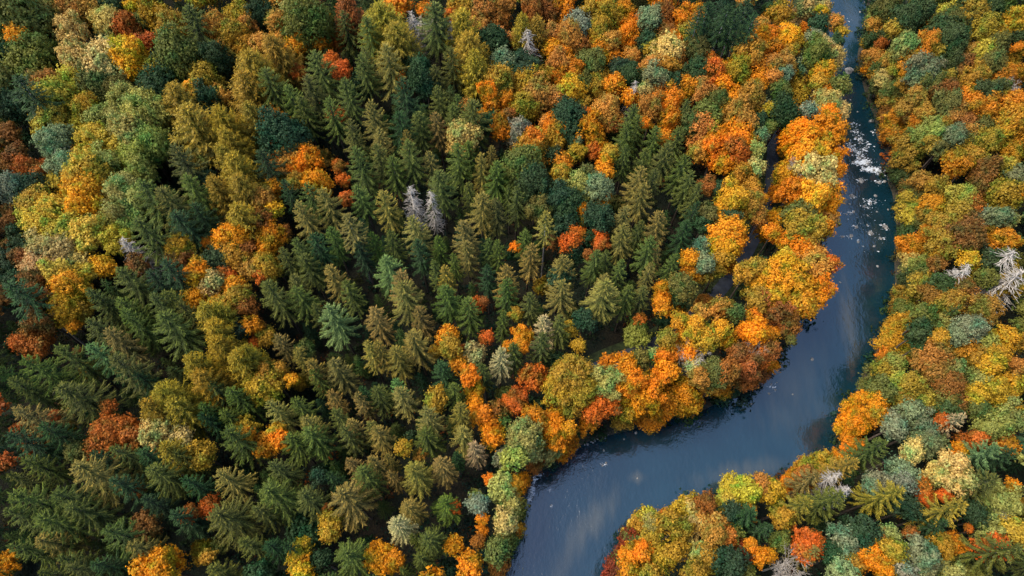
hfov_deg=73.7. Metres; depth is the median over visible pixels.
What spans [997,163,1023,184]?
broadleaf tree
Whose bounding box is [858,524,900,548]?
autumn tree
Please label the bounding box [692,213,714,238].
broadleaf tree
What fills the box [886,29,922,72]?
broadleaf tree
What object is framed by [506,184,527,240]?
spruce tree
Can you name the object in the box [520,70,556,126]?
autumn tree
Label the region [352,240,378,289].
spruce tree
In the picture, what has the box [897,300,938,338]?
broadleaf tree
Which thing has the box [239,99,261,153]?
larch tree
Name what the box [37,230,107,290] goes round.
broadleaf tree
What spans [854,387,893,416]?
autumn tree
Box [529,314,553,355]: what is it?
spruce tree
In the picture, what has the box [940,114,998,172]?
broadleaf tree
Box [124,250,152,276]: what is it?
autumn tree
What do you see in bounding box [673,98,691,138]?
spruce tree
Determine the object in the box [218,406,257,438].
spruce tree
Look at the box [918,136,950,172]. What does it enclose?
broadleaf tree
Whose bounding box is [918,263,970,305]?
dead spruce
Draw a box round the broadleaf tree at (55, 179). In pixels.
[44,168,66,195]
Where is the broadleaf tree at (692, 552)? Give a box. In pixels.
[680,538,712,563]
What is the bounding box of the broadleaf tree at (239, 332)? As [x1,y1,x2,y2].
[226,314,261,354]
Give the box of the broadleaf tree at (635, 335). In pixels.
[622,315,652,350]
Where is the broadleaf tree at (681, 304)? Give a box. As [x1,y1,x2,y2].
[671,285,691,311]
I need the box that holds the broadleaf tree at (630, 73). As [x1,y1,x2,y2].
[615,59,642,112]
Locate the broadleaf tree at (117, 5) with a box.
[96,0,124,11]
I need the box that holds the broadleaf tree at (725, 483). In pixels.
[716,469,757,506]
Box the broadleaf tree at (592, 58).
[575,45,605,74]
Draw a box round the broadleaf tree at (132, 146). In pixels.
[116,139,170,195]
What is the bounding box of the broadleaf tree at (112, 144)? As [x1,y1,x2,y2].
[94,127,152,186]
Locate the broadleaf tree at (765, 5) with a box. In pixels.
[757,0,783,20]
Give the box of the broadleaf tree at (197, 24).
[179,3,227,89]
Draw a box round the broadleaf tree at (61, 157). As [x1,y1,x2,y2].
[39,148,71,178]
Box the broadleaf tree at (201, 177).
[193,168,228,219]
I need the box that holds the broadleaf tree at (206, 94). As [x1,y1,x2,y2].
[190,77,223,119]
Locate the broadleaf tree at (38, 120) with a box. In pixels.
[27,102,70,143]
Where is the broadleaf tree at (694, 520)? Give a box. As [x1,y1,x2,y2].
[680,511,703,543]
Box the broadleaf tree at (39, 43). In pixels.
[4,28,60,69]
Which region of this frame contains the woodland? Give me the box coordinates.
[0,0,1023,575]
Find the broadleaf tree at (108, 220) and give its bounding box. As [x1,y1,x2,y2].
[95,210,139,254]
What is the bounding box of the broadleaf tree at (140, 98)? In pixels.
[118,85,175,151]
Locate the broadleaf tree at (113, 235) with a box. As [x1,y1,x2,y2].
[95,223,149,278]
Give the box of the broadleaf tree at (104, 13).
[85,3,129,36]
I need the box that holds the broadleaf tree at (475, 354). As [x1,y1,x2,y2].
[461,340,489,366]
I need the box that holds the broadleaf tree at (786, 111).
[761,90,803,146]
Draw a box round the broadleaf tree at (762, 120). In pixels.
[749,110,768,144]
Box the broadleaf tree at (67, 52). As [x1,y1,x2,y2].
[53,32,114,75]
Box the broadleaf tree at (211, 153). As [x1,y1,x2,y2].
[193,143,227,187]
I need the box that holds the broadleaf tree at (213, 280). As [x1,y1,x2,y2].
[196,267,226,297]
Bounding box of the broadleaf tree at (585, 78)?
[575,69,592,94]
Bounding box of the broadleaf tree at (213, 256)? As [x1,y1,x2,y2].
[199,241,233,272]
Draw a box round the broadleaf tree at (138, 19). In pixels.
[129,8,155,31]
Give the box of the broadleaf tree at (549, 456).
[534,439,562,467]
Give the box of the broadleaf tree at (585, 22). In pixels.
[563,7,592,37]
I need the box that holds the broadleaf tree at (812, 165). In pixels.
[790,149,838,188]
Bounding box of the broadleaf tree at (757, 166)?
[743,154,766,177]
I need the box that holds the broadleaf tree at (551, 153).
[542,144,562,177]
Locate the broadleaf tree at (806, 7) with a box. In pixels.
[793,0,817,20]
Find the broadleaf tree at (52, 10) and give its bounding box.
[44,2,62,25]
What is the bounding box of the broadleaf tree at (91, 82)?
[72,65,107,107]
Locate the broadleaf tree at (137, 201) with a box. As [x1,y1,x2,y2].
[123,182,166,232]
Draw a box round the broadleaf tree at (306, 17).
[274,0,337,80]
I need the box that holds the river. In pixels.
[503,0,895,575]
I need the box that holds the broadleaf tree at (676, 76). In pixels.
[662,69,682,92]
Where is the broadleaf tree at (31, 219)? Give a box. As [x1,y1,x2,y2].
[12,205,56,236]
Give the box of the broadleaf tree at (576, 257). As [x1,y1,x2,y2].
[557,241,585,268]
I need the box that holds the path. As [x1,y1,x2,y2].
[590,0,790,369]
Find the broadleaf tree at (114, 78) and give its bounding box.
[101,72,132,93]
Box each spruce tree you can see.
[3,503,77,537]
[4,424,71,472]
[5,470,67,499]
[5,538,87,570]
[6,482,93,530]
[7,74,67,123]
[7,375,74,417]
[10,403,83,446]
[18,354,85,404]
[20,454,89,492]
[32,506,114,551]
[34,531,106,564]
[36,420,89,456]
[37,565,87,575]
[50,482,129,526]
[52,378,126,431]
[54,343,119,390]
[56,549,107,573]
[62,494,131,536]
[64,557,116,575]
[69,452,141,509]
[84,316,143,367]
[85,287,138,334]
[85,342,136,386]
[88,449,140,478]
[90,549,138,575]
[96,293,146,339]
[99,515,163,561]
[102,326,154,373]
[108,350,170,405]
[108,443,151,479]
[108,473,172,512]
[113,265,160,311]
[115,296,166,336]
[119,307,178,359]
[125,533,187,568]
[130,214,180,273]
[132,177,191,245]
[132,370,169,396]
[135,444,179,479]
[139,492,182,528]
[144,459,205,503]
[145,269,178,305]
[148,292,201,341]
[152,308,208,361]
[153,184,199,237]
[159,256,197,299]
[159,288,204,329]
[168,142,218,212]
[168,209,215,256]
[168,503,221,540]
[171,447,222,485]
[176,299,207,340]
[180,474,234,503]
[181,172,221,225]
[188,201,223,235]
[197,401,229,430]
[197,411,243,448]
[206,495,264,552]
[206,557,246,575]
[207,380,251,419]
[213,463,258,503]
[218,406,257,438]
[219,423,269,469]
[225,385,269,425]
[236,533,280,562]
[249,502,288,534]
[252,147,294,214]
[254,65,295,115]
[257,475,305,526]
[258,105,274,121]
[260,278,304,338]
[260,281,293,325]
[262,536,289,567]
[264,398,302,433]
[265,458,304,491]
[272,333,304,373]
[277,246,303,284]
[278,179,303,219]
[280,83,318,145]
[280,431,321,468]
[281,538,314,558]
[286,285,325,331]
[288,272,316,316]
[290,237,318,277]
[290,396,322,425]
[292,200,327,251]
[292,347,318,381]
[293,94,325,145]
[295,485,336,524]
[296,253,330,301]
[298,182,331,245]
[299,414,337,452]
[299,424,341,464]
[301,73,336,149]
[304,49,343,108]
[305,358,338,395]
[306,232,339,280]
[308,369,338,398]
[310,301,335,343]
[315,186,350,250]
[318,302,362,355]
[322,95,351,166]
[323,226,351,279]
[324,264,353,312]
[325,388,351,420]
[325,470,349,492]
[326,357,363,401]
[327,478,381,533]
[329,407,355,436]
[334,537,371,575]
[335,10,362,70]
[336,76,367,132]
[337,423,369,459]
[338,212,371,283]
[338,279,367,328]
[343,118,372,164]
[345,457,363,479]
[346,418,369,449]
[347,145,382,218]
[350,184,379,241]
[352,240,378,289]
[352,463,389,500]
[353,391,379,424]
[354,52,382,109]
[357,14,383,95]
[359,386,379,418]
[360,47,383,114]
[362,98,393,150]
[362,340,388,382]
[364,305,396,349]
[364,420,390,450]
[365,455,394,484]
[366,231,387,271]
[369,142,394,205]
[369,384,396,422]
[369,425,397,457]
[371,42,410,104]
[373,128,396,191]
[373,188,404,247]
[373,253,407,298]
[373,340,393,379]
[383,154,412,217]
[383,228,407,268]
[383,453,402,478]
[385,344,415,386]
[385,469,408,497]
[387,110,419,154]
[387,279,426,335]
[387,514,419,548]
[389,269,422,311]
[390,77,429,157]
[390,377,408,406]
[391,386,423,423]
[396,138,429,203]
[399,460,437,500]
[399,495,429,525]
[399,563,416,575]
[401,129,416,187]
[401,214,433,271]
[401,327,437,375]
[408,238,433,292]
[408,533,422,549]
[410,111,436,173]
[411,305,436,346]
[411,548,437,574]
[414,425,447,461]
[415,405,447,449]
[416,1,457,87]
[416,523,448,560]
[421,150,444,192]
[425,111,452,173]
[426,169,459,233]
[427,84,449,149]
[428,64,448,125]
[429,259,444,306]
[430,455,459,489]
[431,235,450,276]
[431,283,462,329]
[431,359,459,394]
[432,492,462,527]
[437,264,457,295]
[440,45,466,101]
[442,104,461,157]
[444,381,468,413]
[446,142,475,209]
[447,253,465,296]
[448,401,473,435]
[449,94,467,122]
[449,423,473,458]
[450,219,482,278]
[451,451,465,475]
[453,296,486,341]
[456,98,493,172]
[458,240,479,292]
[460,140,478,198]
[461,181,479,234]
[465,439,488,470]
[466,190,494,251]
[471,151,491,202]
[475,263,498,313]
[476,362,494,400]
[479,238,497,282]
[482,160,510,214]
[484,144,499,196]
[484,197,508,253]
[489,239,507,282]
[489,346,513,387]
[492,263,519,318]
[493,310,511,346]
[494,277,518,328]
[502,184,513,233]
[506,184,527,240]
[506,342,524,385]
[514,228,532,279]
[518,242,543,296]
[519,292,543,330]
[525,332,552,365]
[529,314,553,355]
[532,210,556,275]
[543,278,576,327]
[544,254,576,311]
[547,314,570,354]
[578,278,621,335]
[579,249,604,300]
[589,273,611,315]
[594,249,614,278]
[603,222,632,278]
[606,205,631,260]
[608,258,626,302]
[610,284,637,331]
[612,122,636,186]
[613,143,631,197]
[615,104,639,170]
[617,166,650,220]
[618,285,634,325]
[620,113,646,176]
[621,182,654,242]
[623,220,645,272]
[628,285,651,317]
[629,147,650,183]
[629,234,661,288]
[635,262,656,295]
[638,125,662,172]
[640,209,667,268]
[641,167,659,223]
[644,142,675,205]
[647,247,661,284]
[654,253,679,280]
[657,125,684,183]
[661,154,692,216]
[663,219,693,260]
[667,169,695,226]
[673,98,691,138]
[678,182,703,234]
[678,200,700,239]
[683,4,706,49]
[689,0,716,42]
[706,3,733,52]
[716,6,743,57]
[722,502,757,537]
[724,0,757,58]
[730,10,759,80]
[739,520,774,545]
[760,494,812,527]
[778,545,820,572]
[781,468,823,500]
[788,486,845,525]
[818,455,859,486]
[834,479,905,523]
[838,436,889,476]
[895,493,968,533]
[900,517,949,542]
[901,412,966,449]
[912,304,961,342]
[930,439,1002,473]
[949,533,1023,575]
[969,446,1016,479]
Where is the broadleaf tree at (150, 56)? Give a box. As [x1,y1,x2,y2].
[147,51,165,73]
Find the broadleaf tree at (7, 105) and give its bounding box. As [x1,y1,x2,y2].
[0,87,32,125]
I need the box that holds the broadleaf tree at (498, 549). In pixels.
[481,535,510,570]
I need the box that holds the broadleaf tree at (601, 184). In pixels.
[583,170,615,228]
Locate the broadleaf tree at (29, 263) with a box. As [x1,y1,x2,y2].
[14,245,55,275]
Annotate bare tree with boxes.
[676,340,712,374]
[746,340,768,355]
[762,541,808,575]
[780,157,803,206]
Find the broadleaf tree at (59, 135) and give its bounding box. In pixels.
[28,120,76,161]
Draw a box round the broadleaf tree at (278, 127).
[253,105,313,164]
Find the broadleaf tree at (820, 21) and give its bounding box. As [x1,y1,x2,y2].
[797,10,834,67]
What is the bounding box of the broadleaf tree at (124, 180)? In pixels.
[100,170,162,231]
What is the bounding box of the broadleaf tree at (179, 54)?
[150,20,205,82]
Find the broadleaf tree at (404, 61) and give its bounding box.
[387,50,408,102]
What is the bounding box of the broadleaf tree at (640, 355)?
[629,345,650,372]
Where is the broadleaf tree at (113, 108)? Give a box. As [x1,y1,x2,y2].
[97,102,127,126]
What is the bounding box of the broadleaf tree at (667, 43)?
[646,28,685,68]
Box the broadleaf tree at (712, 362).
[690,355,731,392]
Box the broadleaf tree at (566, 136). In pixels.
[556,114,576,150]
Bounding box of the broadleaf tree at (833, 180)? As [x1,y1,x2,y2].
[814,166,838,190]
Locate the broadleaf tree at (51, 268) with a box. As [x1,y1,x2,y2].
[35,256,98,303]
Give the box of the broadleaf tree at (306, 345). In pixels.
[291,337,315,362]
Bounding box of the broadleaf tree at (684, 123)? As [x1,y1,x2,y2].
[674,109,700,154]
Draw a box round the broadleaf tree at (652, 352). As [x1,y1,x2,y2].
[646,346,662,369]
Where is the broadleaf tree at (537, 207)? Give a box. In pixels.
[523,194,554,243]
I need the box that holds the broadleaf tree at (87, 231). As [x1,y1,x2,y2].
[66,212,123,268]
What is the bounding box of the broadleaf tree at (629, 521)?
[620,517,640,533]
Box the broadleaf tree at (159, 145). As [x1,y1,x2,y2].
[133,122,178,177]
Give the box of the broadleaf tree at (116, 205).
[99,182,158,248]
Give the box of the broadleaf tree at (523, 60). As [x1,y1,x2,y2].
[510,47,543,90]
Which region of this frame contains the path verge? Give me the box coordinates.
[584,0,796,384]
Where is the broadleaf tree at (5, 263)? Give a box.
[0,246,20,275]
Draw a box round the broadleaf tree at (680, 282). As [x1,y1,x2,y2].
[663,270,699,305]
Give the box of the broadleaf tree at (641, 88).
[631,79,655,133]
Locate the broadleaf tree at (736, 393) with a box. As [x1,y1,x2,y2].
[730,384,744,397]
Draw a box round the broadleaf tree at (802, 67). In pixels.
[795,53,810,76]
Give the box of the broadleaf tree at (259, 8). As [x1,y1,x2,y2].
[243,0,278,33]
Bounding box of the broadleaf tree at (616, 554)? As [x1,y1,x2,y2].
[608,549,621,566]
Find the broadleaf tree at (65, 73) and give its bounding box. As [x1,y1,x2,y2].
[51,62,91,97]
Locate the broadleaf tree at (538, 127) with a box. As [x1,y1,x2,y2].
[533,125,546,146]
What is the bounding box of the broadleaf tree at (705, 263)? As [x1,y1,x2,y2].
[694,250,718,273]
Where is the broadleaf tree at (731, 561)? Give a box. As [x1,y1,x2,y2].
[707,544,754,575]
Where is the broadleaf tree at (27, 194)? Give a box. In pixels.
[12,179,50,215]
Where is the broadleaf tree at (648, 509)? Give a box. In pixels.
[638,505,657,521]
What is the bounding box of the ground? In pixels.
[0,0,1023,575]
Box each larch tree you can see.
[139,396,197,438]
[149,378,211,430]
[157,437,215,479]
[161,78,215,142]
[168,101,222,169]
[181,351,229,392]
[188,367,241,411]
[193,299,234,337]
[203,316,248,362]
[204,172,239,223]
[205,333,247,380]
[206,103,257,156]
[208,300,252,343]
[212,142,253,185]
[216,124,259,173]
[218,150,265,196]
[226,171,273,221]
[226,201,261,254]
[226,347,270,388]
[227,67,276,128]
[231,46,288,107]
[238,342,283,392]
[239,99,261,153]
[258,31,306,95]
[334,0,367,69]
[357,0,417,66]
[375,19,424,80]
[441,6,482,84]
[447,29,493,88]
[458,48,486,112]
[510,10,535,55]
[525,12,551,65]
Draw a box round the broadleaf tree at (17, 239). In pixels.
[0,223,37,250]
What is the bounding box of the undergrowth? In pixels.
[0,0,1023,575]
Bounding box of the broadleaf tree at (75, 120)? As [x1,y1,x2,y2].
[67,113,85,134]
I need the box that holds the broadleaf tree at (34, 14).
[0,0,64,68]
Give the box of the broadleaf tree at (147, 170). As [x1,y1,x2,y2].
[123,150,160,193]
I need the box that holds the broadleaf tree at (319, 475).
[308,464,336,491]
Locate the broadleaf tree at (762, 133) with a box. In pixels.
[750,125,769,155]
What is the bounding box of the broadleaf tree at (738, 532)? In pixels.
[726,520,747,548]
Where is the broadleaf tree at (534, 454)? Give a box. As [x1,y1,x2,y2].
[505,422,545,464]
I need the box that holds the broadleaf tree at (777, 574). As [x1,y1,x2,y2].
[769,555,797,575]
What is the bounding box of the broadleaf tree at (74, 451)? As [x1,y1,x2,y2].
[63,435,98,466]
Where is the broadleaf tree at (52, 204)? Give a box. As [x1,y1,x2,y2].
[30,190,100,252]
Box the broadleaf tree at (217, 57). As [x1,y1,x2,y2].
[195,39,237,98]
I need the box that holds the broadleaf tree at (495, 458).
[491,441,512,472]
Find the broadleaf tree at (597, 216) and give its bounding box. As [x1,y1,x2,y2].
[581,199,614,250]
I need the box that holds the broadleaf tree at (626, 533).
[618,526,639,544]
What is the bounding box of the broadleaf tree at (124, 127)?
[104,109,170,179]
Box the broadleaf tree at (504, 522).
[489,504,521,538]
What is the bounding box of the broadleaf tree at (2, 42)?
[0,38,21,68]
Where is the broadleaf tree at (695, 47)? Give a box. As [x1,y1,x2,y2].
[683,32,712,58]
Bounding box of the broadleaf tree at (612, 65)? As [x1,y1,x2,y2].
[607,56,632,97]
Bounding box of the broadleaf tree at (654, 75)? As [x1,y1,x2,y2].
[639,58,669,91]
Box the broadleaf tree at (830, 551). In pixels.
[815,539,847,564]
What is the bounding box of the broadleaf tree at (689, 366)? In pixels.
[682,356,702,377]
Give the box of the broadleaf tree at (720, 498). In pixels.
[713,489,740,512]
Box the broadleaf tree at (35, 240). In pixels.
[21,226,96,287]
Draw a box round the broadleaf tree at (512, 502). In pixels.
[495,489,521,513]
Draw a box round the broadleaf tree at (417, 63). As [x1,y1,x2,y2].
[402,50,434,114]
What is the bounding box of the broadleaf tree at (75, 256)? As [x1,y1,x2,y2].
[67,250,114,291]
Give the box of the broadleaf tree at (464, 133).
[445,115,483,181]
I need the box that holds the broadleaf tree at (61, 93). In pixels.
[22,74,77,114]
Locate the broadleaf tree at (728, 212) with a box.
[721,208,743,224]
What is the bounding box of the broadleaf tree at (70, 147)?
[52,143,72,153]
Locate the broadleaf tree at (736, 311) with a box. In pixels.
[725,301,746,324]
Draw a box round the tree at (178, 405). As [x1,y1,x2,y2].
[163,390,222,441]
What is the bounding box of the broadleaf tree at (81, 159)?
[59,145,117,193]
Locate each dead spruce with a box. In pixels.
[119,236,166,287]
[402,184,427,231]
[406,11,430,57]
[421,191,446,236]
[447,21,456,83]
[518,27,542,60]
[621,81,638,137]
[799,468,842,493]
[811,482,850,508]
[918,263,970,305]
[958,246,1018,299]
[967,266,1023,312]
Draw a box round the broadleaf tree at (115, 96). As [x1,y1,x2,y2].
[105,79,135,109]
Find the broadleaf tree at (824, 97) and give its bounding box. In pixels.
[810,87,843,108]
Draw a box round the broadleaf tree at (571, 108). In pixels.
[548,93,589,149]
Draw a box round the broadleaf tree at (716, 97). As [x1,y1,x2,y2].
[705,86,732,110]
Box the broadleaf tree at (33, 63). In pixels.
[0,36,54,90]
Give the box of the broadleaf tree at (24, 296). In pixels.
[1,278,85,345]
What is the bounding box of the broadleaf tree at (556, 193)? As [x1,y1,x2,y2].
[543,176,573,210]
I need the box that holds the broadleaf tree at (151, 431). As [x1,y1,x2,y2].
[135,414,172,454]
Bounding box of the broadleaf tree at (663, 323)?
[651,310,674,333]
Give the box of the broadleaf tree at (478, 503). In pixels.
[462,491,491,517]
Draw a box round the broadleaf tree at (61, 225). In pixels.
[42,210,95,255]
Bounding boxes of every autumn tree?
[2,21,33,44]
[10,152,39,174]
[12,325,77,371]
[14,269,47,288]
[18,300,90,351]
[19,279,86,332]
[25,67,71,112]
[44,293,103,339]
[46,267,104,311]
[48,273,104,327]
[49,0,91,40]
[56,165,121,229]
[61,182,118,240]
[67,89,99,119]
[69,300,103,328]
[70,137,101,154]
[76,0,102,28]
[82,411,149,462]
[82,429,142,465]
[86,249,139,299]
[103,33,149,82]
[109,9,142,37]
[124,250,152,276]
[125,51,148,79]
[125,541,193,575]
[134,55,159,85]
[135,0,169,32]
[154,6,191,41]
[161,232,196,260]
[164,249,195,275]
[179,287,207,311]
[180,257,219,294]
[182,438,232,474]
[187,60,226,94]
[201,7,237,69]
[210,221,251,251]
[213,14,252,52]
[213,291,243,316]
[214,37,240,69]
[217,238,259,290]
[218,274,258,317]
[221,0,257,58]
[226,283,257,306]
[230,294,260,318]
[233,30,263,60]
[236,11,262,55]
[237,253,261,282]
[238,369,286,410]
[248,182,279,223]
[250,250,287,297]
[251,207,282,254]
[251,430,291,463]
[252,218,290,270]
[252,357,291,399]
[255,238,286,282]
[260,103,292,124]
[274,143,305,197]
[279,139,313,167]
[284,547,310,575]
[286,162,318,204]
[290,142,326,172]
[299,168,335,199]
[361,541,396,575]
[422,381,448,424]
[434,323,461,356]
[436,330,463,375]
[444,0,472,23]
[475,78,499,138]
[480,61,516,111]
[482,0,512,30]
[485,555,511,575]
[488,107,511,158]
[498,24,516,50]
[508,89,543,123]
[509,132,548,168]
[513,60,541,111]
[518,402,549,429]
[520,0,542,22]
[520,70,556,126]
[521,125,548,153]
[528,64,557,122]
[537,0,564,29]
[540,374,572,406]
[541,110,566,165]
[542,430,568,454]
[544,44,570,106]
[544,122,566,149]
[546,354,593,399]
[548,390,583,423]
[550,68,564,84]
[551,0,579,43]
[552,353,585,382]
[554,70,590,106]
[556,14,582,53]
[557,51,585,79]
[567,32,591,58]
[567,375,598,419]
[574,108,603,164]
[577,0,608,26]
[579,401,606,434]
[585,71,607,98]
[586,33,612,63]
[587,14,611,42]
[589,91,620,128]
[591,392,621,419]
[595,0,623,31]
[596,102,624,140]
[600,563,623,575]
[602,550,619,573]
[610,350,639,375]
[611,404,637,428]
[611,539,620,554]
[614,366,649,398]
[614,538,640,567]
[615,19,640,56]
[617,524,640,545]
[628,379,660,417]
[630,507,649,525]
[632,408,666,434]
[636,50,661,71]
[636,90,666,157]
[637,366,670,407]
[637,561,667,575]
[640,541,678,575]
[649,385,682,420]
[650,82,671,129]
[650,507,683,538]
[651,345,681,366]
[652,78,686,147]
[652,358,682,384]
[655,0,678,26]
[656,101,681,166]
[659,535,693,564]
[661,375,703,416]
[661,515,697,542]
[665,493,696,519]
[671,1,699,27]
[673,17,699,73]
[675,312,713,361]
[676,74,699,106]
[677,553,709,575]
[680,489,697,499]
[683,110,718,168]
[683,389,704,418]
[684,321,723,368]
[689,75,718,106]
[689,301,713,322]
[691,132,734,176]
[692,489,720,516]
[693,293,712,308]
[693,542,722,575]
[695,510,729,544]
[697,55,728,112]
[699,261,729,297]
[699,380,722,397]
[700,316,735,360]
[703,123,729,176]
[704,245,737,292]
[705,212,749,252]
[706,230,743,263]
[706,356,742,398]
[707,295,734,323]
[710,175,749,236]
[714,133,752,196]
[716,96,730,127]
[716,521,737,546]
[721,92,752,129]
[722,157,754,188]
[723,260,737,276]
[724,115,745,131]
[724,121,759,145]
[724,340,756,362]
[724,344,770,382]
[725,50,753,86]
[728,375,760,393]
[729,259,759,299]
[730,29,768,82]
[732,185,768,224]
[735,283,771,329]
[736,77,766,109]
[740,172,765,193]
[740,314,774,346]
[741,22,773,84]
[744,205,767,239]
[744,275,769,309]
[747,57,775,79]
[747,96,762,113]
[752,257,798,310]
[752,345,770,370]
[755,473,788,507]
[757,289,799,334]
[758,222,783,254]
[761,35,787,59]
[762,206,782,238]
[763,0,796,26]
[766,182,784,206]
[766,283,791,307]
[770,156,804,188]
[770,250,801,277]
[772,174,806,207]
[774,140,788,162]
[775,116,824,157]
[776,20,806,46]
[776,106,802,143]
[776,521,824,564]
[779,258,816,295]
[782,207,829,244]
[782,465,798,481]
[784,129,832,171]
[786,65,811,92]
[786,234,817,259]
[786,288,816,321]
[788,78,811,106]
[789,454,815,470]
[790,243,835,297]
[793,453,824,473]
[797,178,832,213]
[797,239,826,260]
[801,271,837,308]
[808,58,836,98]
[808,101,842,128]
[808,446,834,469]
[811,112,850,150]
[816,214,837,242]
[818,193,847,219]
[823,176,846,205]
[824,141,852,163]
[831,419,862,442]
[836,406,852,425]
[839,391,868,414]
[839,435,865,454]
[843,403,876,437]
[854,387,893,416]
[857,547,894,575]
[858,45,888,76]
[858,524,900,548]
[861,14,887,53]
[867,327,912,360]
[868,352,898,375]
[874,87,903,107]
[874,533,912,567]
[876,112,907,136]
[876,124,906,146]
[880,314,906,337]
[883,124,905,148]
[886,133,927,173]
[887,283,923,312]
[894,90,923,123]
[894,232,928,258]
[895,370,929,399]
[896,245,910,261]
[902,173,951,223]
[903,269,931,300]
[905,337,955,378]
[909,353,960,384]
[912,193,948,214]
[913,202,942,229]
[917,28,941,54]
[919,211,952,250]
[919,468,1001,511]
[921,100,971,160]
[923,226,961,260]
[924,532,959,560]
[925,286,970,317]
[926,144,976,192]
[926,200,972,247]
[928,76,961,103]
[928,370,968,402]
[937,209,988,256]
[944,90,1004,147]
[946,59,993,110]
[950,337,978,363]
[951,141,991,182]
[953,122,1005,178]
[958,226,1023,274]
[959,0,991,21]
[960,292,1007,326]
[960,389,1023,424]
[961,343,988,369]
[964,167,993,197]
[964,381,993,405]
[965,351,1010,381]
[966,153,1004,180]
[968,10,1008,43]
[980,174,1023,214]
[983,376,1014,406]
[984,99,1023,149]
[984,120,1018,155]
[985,112,1012,127]
[988,66,1018,84]
[988,86,1023,118]
[989,324,1022,351]
[996,60,1023,90]
[996,270,1023,300]
[997,368,1023,395]
[998,5,1023,32]
[999,140,1023,162]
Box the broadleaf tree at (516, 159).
[500,143,543,211]
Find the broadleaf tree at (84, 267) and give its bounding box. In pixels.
[70,259,114,297]
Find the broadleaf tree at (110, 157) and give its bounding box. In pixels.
[88,139,123,177]
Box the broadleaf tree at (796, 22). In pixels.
[784,8,815,26]
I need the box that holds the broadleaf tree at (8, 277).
[0,266,37,313]
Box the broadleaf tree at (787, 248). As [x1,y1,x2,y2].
[771,246,801,260]
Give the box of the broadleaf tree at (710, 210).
[694,199,721,251]
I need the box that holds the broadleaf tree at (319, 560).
[309,547,337,575]
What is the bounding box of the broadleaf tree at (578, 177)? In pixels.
[560,168,595,202]
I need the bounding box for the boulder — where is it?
[844,67,853,73]
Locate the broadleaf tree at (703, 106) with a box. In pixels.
[688,95,724,157]
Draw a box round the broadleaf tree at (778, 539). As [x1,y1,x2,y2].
[760,528,793,553]
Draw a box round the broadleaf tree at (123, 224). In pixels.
[114,212,154,251]
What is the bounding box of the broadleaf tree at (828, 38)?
[822,33,836,46]
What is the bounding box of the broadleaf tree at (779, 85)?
[761,77,794,126]
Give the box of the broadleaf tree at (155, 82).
[134,55,192,101]
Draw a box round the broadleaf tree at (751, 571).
[742,561,756,575]
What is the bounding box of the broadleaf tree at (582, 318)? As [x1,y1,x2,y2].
[571,307,597,352]
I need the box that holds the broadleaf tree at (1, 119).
[0,110,38,148]
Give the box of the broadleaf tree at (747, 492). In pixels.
[730,475,762,503]
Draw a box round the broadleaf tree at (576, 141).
[565,133,583,178]
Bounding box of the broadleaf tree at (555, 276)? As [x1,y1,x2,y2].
[546,267,576,313]
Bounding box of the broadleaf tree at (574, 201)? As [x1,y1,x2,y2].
[551,185,586,232]
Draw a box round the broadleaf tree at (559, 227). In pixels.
[549,205,584,239]
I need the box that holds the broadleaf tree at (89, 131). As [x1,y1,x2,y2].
[71,120,117,151]
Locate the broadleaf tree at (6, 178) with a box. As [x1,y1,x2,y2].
[0,169,28,208]
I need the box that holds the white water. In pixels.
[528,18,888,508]
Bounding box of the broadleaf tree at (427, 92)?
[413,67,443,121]
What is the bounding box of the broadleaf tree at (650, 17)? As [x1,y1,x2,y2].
[635,2,664,55]
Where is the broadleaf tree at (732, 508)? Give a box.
[717,498,741,525]
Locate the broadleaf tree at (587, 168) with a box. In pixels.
[577,162,597,186]
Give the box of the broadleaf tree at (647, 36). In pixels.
[632,26,656,66]
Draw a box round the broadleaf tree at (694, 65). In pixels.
[680,52,713,83]
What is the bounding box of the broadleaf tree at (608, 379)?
[590,364,626,400]
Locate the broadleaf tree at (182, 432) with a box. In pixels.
[163,418,215,458]
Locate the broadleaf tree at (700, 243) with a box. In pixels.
[688,235,710,254]
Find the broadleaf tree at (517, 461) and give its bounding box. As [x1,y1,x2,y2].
[498,444,530,474]
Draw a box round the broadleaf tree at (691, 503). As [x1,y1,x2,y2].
[681,497,707,519]
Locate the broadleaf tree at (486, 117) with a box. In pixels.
[479,107,497,161]
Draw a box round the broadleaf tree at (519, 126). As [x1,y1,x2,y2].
[505,115,531,148]
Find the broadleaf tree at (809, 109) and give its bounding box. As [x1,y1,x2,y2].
[799,100,820,120]
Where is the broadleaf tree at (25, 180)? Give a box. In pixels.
[3,168,56,212]
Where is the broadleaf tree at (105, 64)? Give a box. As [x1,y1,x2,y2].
[75,34,132,82]
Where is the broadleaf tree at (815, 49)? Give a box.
[799,31,831,68]
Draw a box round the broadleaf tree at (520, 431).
[505,415,543,453]
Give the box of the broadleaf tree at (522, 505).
[514,497,529,517]
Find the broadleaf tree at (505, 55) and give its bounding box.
[486,43,516,71]
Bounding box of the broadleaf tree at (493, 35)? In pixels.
[472,19,511,63]
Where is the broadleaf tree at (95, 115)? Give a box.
[78,101,106,128]
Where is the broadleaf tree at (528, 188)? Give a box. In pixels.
[512,159,553,225]
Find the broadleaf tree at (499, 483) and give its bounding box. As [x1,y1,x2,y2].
[487,470,516,504]
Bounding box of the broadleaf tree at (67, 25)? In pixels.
[52,7,93,43]
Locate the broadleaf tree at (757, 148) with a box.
[749,137,766,159]
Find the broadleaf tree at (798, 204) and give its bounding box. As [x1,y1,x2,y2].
[774,197,818,253]
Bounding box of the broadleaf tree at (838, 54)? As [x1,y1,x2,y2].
[809,42,846,99]

